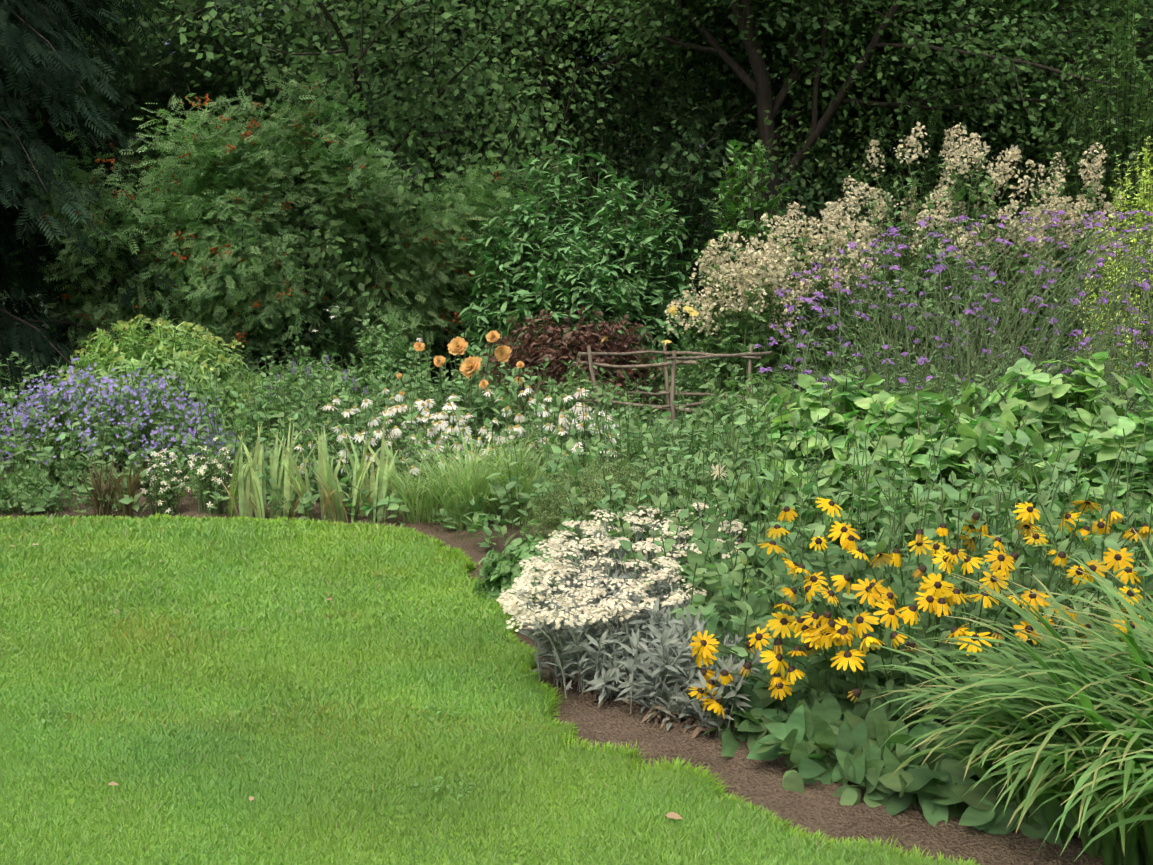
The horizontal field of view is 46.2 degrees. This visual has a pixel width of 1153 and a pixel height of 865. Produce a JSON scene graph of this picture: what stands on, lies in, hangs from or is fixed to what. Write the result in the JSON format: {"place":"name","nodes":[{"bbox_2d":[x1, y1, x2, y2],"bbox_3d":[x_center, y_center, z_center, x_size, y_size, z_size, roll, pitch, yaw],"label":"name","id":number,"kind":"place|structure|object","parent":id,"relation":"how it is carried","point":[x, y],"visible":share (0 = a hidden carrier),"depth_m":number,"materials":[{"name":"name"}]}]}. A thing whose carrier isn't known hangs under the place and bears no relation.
{"place":"outdoors","nodes":[
{"label":"outdoors","id":0,"kind":"place"},
{"bbox_2d":[63,18,182,333],"bbox_3d":[-13.888,-7.634,29.265,14.087,12.319,13.677,0,6,2],"label":"tree foliage","id":1,"kind":"object","parent":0,"point":[118,118],"depth_m":28.76,"materials":[{"name":"green plant"}]},
{"bbox_2d":[13,82,508,350],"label":"rowan berries","id":2,"kind":"object","parent":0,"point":[253,121],"visible":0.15,"depth_m":14.08,"materials":[{"name":"red plant"}]},
{"bbox_2d":[0,512,979,864],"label":"lawn turf","id":3,"kind":"structure","parent":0,"point":[266,843],"depth_m":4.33,"materials":[{"name":"green plant"}]},
{"bbox_2d":[0,520,506,796],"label":"lawn weeds","id":4,"kind":"object","parent":3,"relation":"on","point":[413,786],"visible":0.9,"depth_m":4.81,"materials":[{"name":"green plant"}]},
{"bbox_2d":[10,534,682,818],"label":"leaf litter","id":5,"kind":"object","parent":3,"relation":"on","point":[673,815],"visible":0.98,"depth_m":3.97,"materials":[{"name":"brown plant"}]},
{"bbox_2d":[1,294,1029,444],"bbox_3d":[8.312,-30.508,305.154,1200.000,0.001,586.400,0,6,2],"label":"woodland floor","id":6,"kind":"structure","parent":0,"point":[392,347],"depth_m":64.04,"materials":[{"name":"brown soil"}]},
{"bbox_2d":[0,0,190,468],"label":"conifer","id":7,"kind":"object","parent":6,"relation":"on","point":[10,144],"depth_m":13.01,"materials":[{"name":"green plant"}]},
{"bbox_2d":[0,101,201,364],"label":"shrub","id":8,"kind":"object","parent":6,"relation":"on","point":[97,311],"depth_m":13.85,"materials":[{"name":"green plant"}]},
{"bbox_2d":[0,0,330,327],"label":"tree foliage","id":9,"kind":"object","parent":6,"relation":"on","point":[123,103],"depth_m":18.46,"materials":[{"name":"green plant"}]},
{"bbox_2d":[79,83,347,368],"bbox_3d":[-3.818,-1.764,14.356,2.614,3.637,2.485,0,6,2],"label":"shrub","id":10,"kind":"object","parent":6,"relation":"on","point":[240,283],"depth_m":13.97,"materials":[{"name":"green plant"}]},
{"bbox_2d":[0,0,577,347],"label":"tree foliage","id":11,"kind":"object","parent":6,"relation":"on","point":[207,86],"depth_m":18.37,"materials":[{"name":"green plant"}]},
{"bbox_2d":[10,0,674,358],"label":"tree foliage","id":12,"kind":"object","parent":6,"relation":"on","point":[525,17],"depth_m":19.96,"materials":[{"name":"green plant"}]},
{"bbox_2d":[17,0,691,329],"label":"tree foliage","id":13,"kind":"object","parent":6,"relation":"on","point":[317,252],"depth_m":15.98,"materials":[{"name":"green plant"}]},
{"bbox_2d":[233,54,541,370],"bbox_3d":[-1.905,-2.103,15.617,3.644,4.073,3.254,0,6,2],"label":"shrub","id":14,"kind":"object","parent":6,"relation":"on","point":[448,282],"depth_m":14.96,"materials":[{"name":"green plant"}]},
{"bbox_2d":[166,0,749,235],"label":"tree foliage","id":15,"kind":"object","parent":6,"relation":"on","point":[529,63],"depth_m":25.08,"materials":[{"name":"green plant"}]},
{"bbox_2d":[0,0,1152,436],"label":"understorey","id":16,"kind":"object","parent":6,"relation":"on","point":[314,352],"depth_m":16.77,"materials":[{"name":"green plant"}]},
{"bbox_2d":[452,138,700,443],"bbox_3d":[0.034,-1.378,13.532,2.600,3.112,2.151,0,6,2],"label":"laurel","id":17,"kind":"object","parent":6,"relation":"on","point":[570,293],"depth_m":13.33,"materials":[{"name":"green plant"}]},
{"bbox_2d":[348,0,1045,313],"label":"tree foliage","id":18,"kind":"object","parent":6,"relation":"on","point":[808,203],"depth_m":20.25,"materials":[{"name":"green plant"}]},
{"bbox_2d":[403,0,1007,242],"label":"tree foliage","id":19,"kind":"object","parent":6,"relation":"on","point":[779,20],"depth_m":19.72,"materials":[{"name":"green plant"}]},
{"bbox_2d":[688,139,798,381],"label":"shrub","id":20,"kind":"object","parent":6,"relation":"on","point":[731,207],"depth_m":14.97,"materials":[{"name":"green plant"}]},
{"bbox_2d":[415,0,1152,387],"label":"tree foliage","id":21,"kind":"object","parent":6,"relation":"on","point":[863,77],"depth_m":17.99,"materials":[{"name":"green plant"}]},
{"bbox_2d":[576,0,1152,346],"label":"tree foliage","id":22,"kind":"object","parent":6,"relation":"on","point":[828,159],"depth_m":19.93,"materials":[{"name":"green plant"}]},
{"bbox_2d":[599,0,1150,255],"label":"tree foliage","id":23,"kind":"object","parent":6,"relation":"on","point":[697,140],"depth_m":18.87,"materials":[{"name":"green plant"}]},
{"bbox_2d":[649,0,1152,258],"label":"tree foliage","id":24,"kind":"object","parent":6,"relation":"on","point":[963,60],"depth_m":23.07,"materials":[{"name":"green plant"}]},
{"bbox_2d":[996,35,1152,236],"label":"tree foliage","id":25,"kind":"object","parent":6,"relation":"on","point":[1072,186],"depth_m":27.13,"materials":[{"name":"green plant"}]},
{"bbox_2d":[1084,0,1152,95],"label":"tree foliage","id":26,"kind":"object","parent":6,"relation":"on","point":[1144,24],"depth_m":16.93,"materials":[{"name":"green plant"}]},
{"bbox_2d":[0,443,1102,864],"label":"bed soil","id":27,"kind":"structure","parent":0,"point":[816,807],"depth_m":4.33,"materials":[{"name":"brown soil"}]},
{"bbox_2d":[0,470,90,514],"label":"mound","id":28,"kind":"object","parent":27,"relation":"on","point":[11,492],"depth_m":9.21,"materials":[{"name":"green plant"}]},
{"bbox_2d":[73,451,152,517],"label":"bronze sedge","id":29,"kind":"object","parent":27,"relation":"on","point":[100,509],"visible":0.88,"depth_m":9.04,"materials":[{"name":"brown plant"}]},
{"bbox_2d":[0,371,235,494],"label":"campanula","id":30,"kind":"object","parent":27,"relation":"on","point":[122,425],"depth_m":10.30,"materials":[{"name":"plant"}]},
{"bbox_2d":[0,357,247,470],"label":"purple flowers","id":31,"kind":"object","parent":30,"relation":"attached to","point":[107,400],"visible":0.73,"depth_m":10.25,"materials":[{"name":"purple plant"}]},
{"bbox_2d":[55,314,270,464],"bbox_3d":[-3.671,-0.364,11.774,1.913,1.337,1.255,0,6,2],"label":"euphorbia","id":32,"kind":"object","parent":27,"relation":"on","point":[157,347],"depth_m":11.55,"materials":[{"name":"green plant"}]},
{"bbox_2d":[141,439,235,514],"bbox_3d":[-2.630,0.313,9.178,0.644,0.538,0.280,0,6,2],"label":"white viola","id":33,"kind":"object","parent":27,"relation":"on","point":[204,508],"depth_m":9.17,"materials":[{"name":"plant"}]},
{"bbox_2d":[140,437,235,512],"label":"white flowers","id":34,"kind":"object","parent":33,"relation":"attached to","point":[201,471],"visible":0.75,"depth_m":9.14,"materials":[{"name":"white plant"}]},
{"bbox_2d":[142,438,234,510],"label":"flower centers","id":35,"kind":"structure","parent":33,"relation":"attached to","point":[178,471],"depth_m":9.15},
{"bbox_2d":[216,418,406,521],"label":"iris leaves","id":36,"kind":"object","parent":27,"relation":"on","point":[251,492],"visible":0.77,"depth_m":8.94,"materials":[{"name":"green plant"}]},
{"bbox_2d":[295,394,625,505],"bbox_3d":[-0.878,0.101,9.983,2.533,0.799,1.419,0,6,2],"label":"daisy plant foliage","id":37,"kind":"object","parent":27,"relation":"on","point":[433,458],"depth_m":9.85,"materials":[{"name":"green plant"}]},
{"bbox_2d":[297,386,616,469],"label":"flower centers","id":38,"kind":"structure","parent":37,"relation":"attached to","point":[440,422],"depth_m":9.87,"materials":[{"name":"plant"}]},
{"bbox_2d":[293,388,621,475],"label":"white flowers","id":39,"kind":"object","parent":37,"relation":"attached to","point":[443,425],"visible":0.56,"depth_m":9.86,"materials":[{"name":"white plant"}]},
{"bbox_2d":[352,418,583,530],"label":"fine grass clump","id":40,"kind":"object","parent":27,"relation":"on","point":[462,489],"visible":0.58,"depth_m":8.70,"materials":[{"name":"green plant"}]},
{"bbox_2d":[225,305,801,537],"bbox_3d":[-0.474,-0.291,10.673,4.826,1.409,5.085,0,6,2],"label":"perennial","id":41,"kind":"object","parent":27,"relation":"on","point":[726,405],"depth_m":10.97,"materials":[{"name":"green plant"}]},
{"bbox_2d":[472,531,592,603],"bbox_3d":[-0.215,0.682,6.712,0.617,0.384,0.437,0,6,2],"label":"geranium mound","id":42,"kind":"object","parent":27,"relation":"on","point":[503,567],"depth_m":6.63,"materials":[{"name":"green plant"}]},
{"bbox_2d":[393,342,730,519],"bbox_3d":[-0.292,-0.042,9.480,1.325,1.169,3.838,-2,6,-20],"label":"dahlia","id":43,"kind":"object","parent":27,"relation":"on","point":[474,400],"depth_m":10.82,"materials":[{"name":"green plant"}]},
{"bbox_2d":[396,330,727,479],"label":"orange dahlia flowers","id":44,"kind":"object","parent":43,"relation":"attached to","point":[469,364],"visible":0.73,"depth_m":10.56,"materials":[{"name":"orange plant"}]},
{"bbox_2d":[475,303,669,448],"bbox_3d":[-0.022,-0.502,12.666,1.868,1.414,0.602,0,6,2],"label":"purple shrub","id":45,"kind":"object","parent":27,"relation":"on","point":[564,352],"depth_m":12.56,"materials":[{"name":"purple plant"}]},
{"bbox_2d":[0,346,1152,752],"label":"plants","id":46,"kind":"object","parent":27,"relation":"on","point":[736,574],"depth_m":7.38,"materials":[{"name":"green plant"}]},
{"bbox_2d":[519,453,682,554],"bbox_3d":[0.167,0.415,7.911,1.012,0.584,0.720,0,6,2],"label":"feathery mound","id":47,"kind":"object","parent":27,"relation":"on","point":[582,477],"depth_m":7.82,"materials":[{"name":"green plant"}]},
{"bbox_2d":[496,502,770,742],"bbox_3d":[0.251,0.697,5.695,1.084,0.545,2.558,0,6,2],"label":"white flowering plant","id":48,"kind":"object","parent":27,"relation":"on","point":[651,668],"depth_m":5.11,"materials":[{"name":"white plant"}]},
{"bbox_2d":[577,342,771,444],"bbox_3d":[0.803,-0.141,11.139,1.257,1.176,1.273,-6,8,-43],"label":"wooden fence","id":49,"kind":"object","parent":27,"relation":"on","point":[671,406],"visible":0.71,"depth_m":11.08,"materials":[{"name":"brown wood"}]},
{"bbox_2d":[671,154,1132,434],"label":"plants","id":50,"kind":"object","parent":27,"relation":"on","point":[775,335],"depth_m":12.35,"materials":[{"name":"plant"}]},
{"bbox_2d":[662,121,1136,335],"bbox_3d":[2.965,-1.870,12.413,4.684,1.916,1.350,-2,6,-17],"label":"flowering shrub","id":51,"kind":"object","parent":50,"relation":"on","point":[770,264],"visible":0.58,"depth_m":12.09,"materials":[{"name":"beige plant"}]},
{"bbox_2d":[676,502,1152,851],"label":"rudbeckia","id":52,"kind":"object","parent":27,"relation":"on","point":[805,729],"depth_m":4.42,"materials":[{"name":"green plant"}]},
{"bbox_2d":[689,497,1152,717],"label":"rudbeckia petals","id":53,"kind":"object","parent":52,"relation":"attached to","point":[906,615],"visible":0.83,"depth_m":4.33,"materials":[{"name":"yellow plant"}]},
{"bbox_2d":[696,500,1148,704],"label":"flower centers","id":54,"kind":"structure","parent":52,"relation":"attached to","point":[843,630],"depth_m":4.31,"materials":[{"name":"brown plant"}]},
{"bbox_2d":[730,351,1152,588],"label":"leafy plants","id":55,"kind":"object","parent":27,"relation":"on","point":[983,435],"depth_m":7.06,"materials":[{"name":"green plant"}]},
{"bbox_2d":[755,210,1152,427],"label":"verbena","id":56,"kind":"object","parent":27,"relation":"on","point":[971,353],"depth_m":10.23,"materials":[{"name":"purple plant"}]},
{"bbox_2d":[858,526,1152,864],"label":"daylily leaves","id":57,"kind":"object","parent":27,"relation":"on","point":[1079,743],"visible":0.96,"depth_m":3.56,"materials":[{"name":"green plant"}]},
{"bbox_2d":[1068,136,1152,398],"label":"lime shrub","id":58,"kind":"object","parent":27,"relation":"on","point":[1139,201],"depth_m":11.91,"materials":[{"name":"green plant"}]},
{"bbox_2d":[820,0,1152,226],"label":"tree foliage","id":59,"kind":"object","parent":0,"point":[1104,14],"depth_m":18.44,"materials":[{"name":"green plant"}]}
]}

